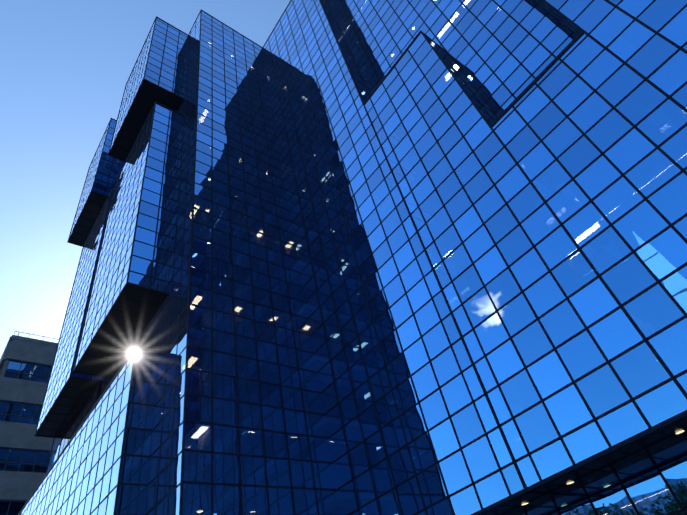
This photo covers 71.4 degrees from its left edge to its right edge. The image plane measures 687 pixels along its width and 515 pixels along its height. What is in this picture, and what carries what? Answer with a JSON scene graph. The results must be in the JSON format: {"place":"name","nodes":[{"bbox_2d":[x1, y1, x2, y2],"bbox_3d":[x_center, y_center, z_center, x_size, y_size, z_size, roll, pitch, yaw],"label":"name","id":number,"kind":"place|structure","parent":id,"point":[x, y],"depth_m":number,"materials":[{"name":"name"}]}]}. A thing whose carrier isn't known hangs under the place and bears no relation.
{"place":"outdoors","nodes":[
{"label":"outdoors","id":0,"kind":"place"},
{"bbox_2d":[0,331,58,514],"bbox_3d":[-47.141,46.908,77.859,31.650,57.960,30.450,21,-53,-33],"label":"concrete office block","id":1,"kind":"structure","parent":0,"point":[26,363],"depth_m":73.14,"materials":[{"name":"grey concrete"}]},
{"bbox_2d":[0,0,289,358],"label":"sky","id":2,"kind":"structure","parent":0,"point":[66,66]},
{"bbox_2d":[18,0,686,514],"bbox_3d":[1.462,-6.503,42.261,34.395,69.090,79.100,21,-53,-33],"label":"glass office building","id":3,"kind":"structure","parent":0,"point":[382,256],"depth_m":27.07,"materials":[{"name":"blue glass"}]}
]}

